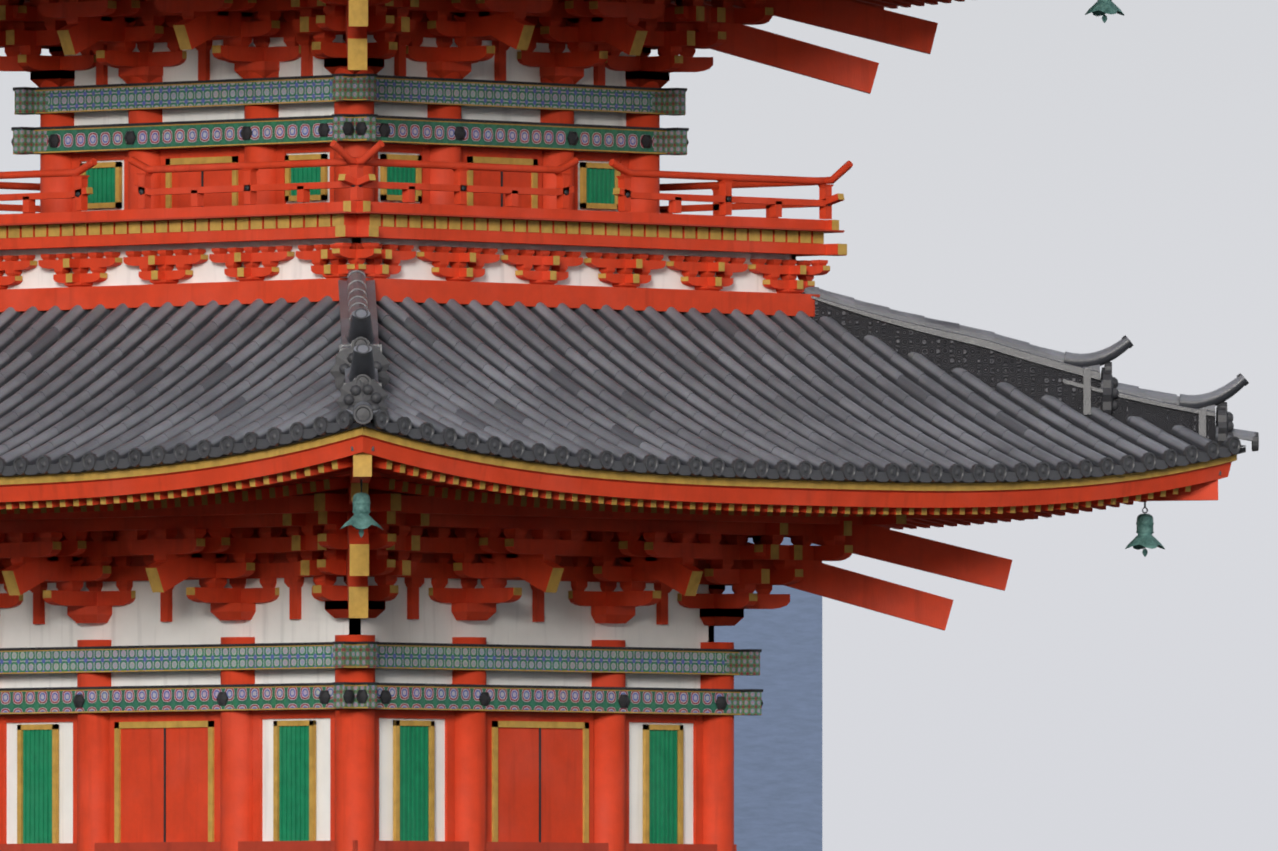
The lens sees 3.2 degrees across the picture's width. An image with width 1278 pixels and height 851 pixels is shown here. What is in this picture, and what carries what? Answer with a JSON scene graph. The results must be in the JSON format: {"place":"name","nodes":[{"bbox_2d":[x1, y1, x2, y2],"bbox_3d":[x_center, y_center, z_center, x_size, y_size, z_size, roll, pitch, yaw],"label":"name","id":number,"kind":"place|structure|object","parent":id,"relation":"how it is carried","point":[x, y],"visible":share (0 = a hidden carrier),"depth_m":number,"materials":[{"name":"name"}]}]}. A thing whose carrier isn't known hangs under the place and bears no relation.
{"place":"outdoors","nodes":[
{"label":"outdoors","id":0,"kind":"place"},
{"bbox_2d":[340,479,381,537],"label":"wind bell","id":1,"kind":"object","parent":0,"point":[361,519],"visible":1,"depth_m":208.41,"materials":[{"name":"green metal"}]},
{"bbox_2d":[0,840,736,850],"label":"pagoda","id":2,"kind":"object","parent":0,"point":[330,846],"visible":0.15,"depth_m":213.91,"materials":[{"name":"red wood"}]},
{"bbox_2d":[0,577,762,850],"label":"pagoda lower story","id":3,"kind":"object","parent":2,"relation":"on","point":[137,720],"visible":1,"depth_m":214.15,"materials":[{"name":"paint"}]},
{"bbox_2d":[0,488,1011,630],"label":"brackets","id":4,"kind":"object","parent":3,"relation":"attached to","point":[293,541],"visible":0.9,"depth_m":214.01,"materials":[{"name":"paint"}]},
{"bbox_2d":[0,296,1244,482],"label":"lower roof tiles","id":5,"kind":"object","parent":4,"relation":"on","point":[779,394],"visible":0.94,"depth_m":212.37,"materials":[{"name":"grey tile"}]},
{"bbox_2d":[0,140,852,316],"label":"balcony","id":6,"kind":"structure","parent":5,"relation":"attached to","point":[460,251],"depth_m":213.56,"materials":[{"name":"paint"}]},
{"bbox_2d":[11,35,688,212],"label":"pagoda upper story","id":7,"kind":"object","parent":6,"relation":"on","point":[181,114],"visible":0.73,"depth_m":214.76,"materials":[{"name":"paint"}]},
{"bbox_2d":[330,269,1258,450],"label":"roof ridges","id":8,"kind":"object","parent":5,"relation":"on","point":[991,359],"visible":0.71,"depth_m":216.11,"materials":[{"name":"grey tile"}]},
{"bbox_2d":[0,422,1245,529],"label":"roof eaves","id":9,"kind":"object","parent":4,"relation":"on","point":[370,455],"visible":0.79,"depth_m":210.55,"materials":[{"name":"red wood"}]},
{"bbox_2d":[0,0,1277,850],"label":"sky","id":10,"kind":"structure","parent":0,"point":[1053,175],"materials":[{"name":"white"}]},
{"bbox_2d":[714,537,821,850],"bbox_3d":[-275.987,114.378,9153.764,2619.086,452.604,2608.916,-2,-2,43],"label":"backdrop panel","id":11,"kind":"structure","parent":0,"point":[778,774],"depth_m":8270.30,"materials":[{"name":"blue"}]},
{"bbox_2d":[1125,501,1164,556],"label":"wind bell","id":12,"kind":"object","parent":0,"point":[1144,538],"visible":1,"depth_m":216.18,"materials":[{"name":"green metal"}]},
{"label":"roof","id":13,"kind":"object","parent":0,"visible":0},
{"bbox_2d":[0,0,937,93],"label":"brackets","id":14,"kind":"object","parent":13,"relation":"attached to","point":[598,36],"visible":0.92,"depth_m":214.86,"materials":[{"name":"paint"}]},
{"bbox_2d":[23,0,964,8],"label":"roof eaves","id":15,"kind":"object","parent":14,"relation":"on","point":[891,4],"depth_m":218.58,"materials":[{"name":"red wood"}]},
{"bbox_2d":[1085,0,1123,22],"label":"wind bell","id":16,"kind":"object","parent":13,"relation":"hanging from","point":[1100,7],"visible":1,"depth_m":216.29,"materials":[{"name":"green metal"}]}
]}

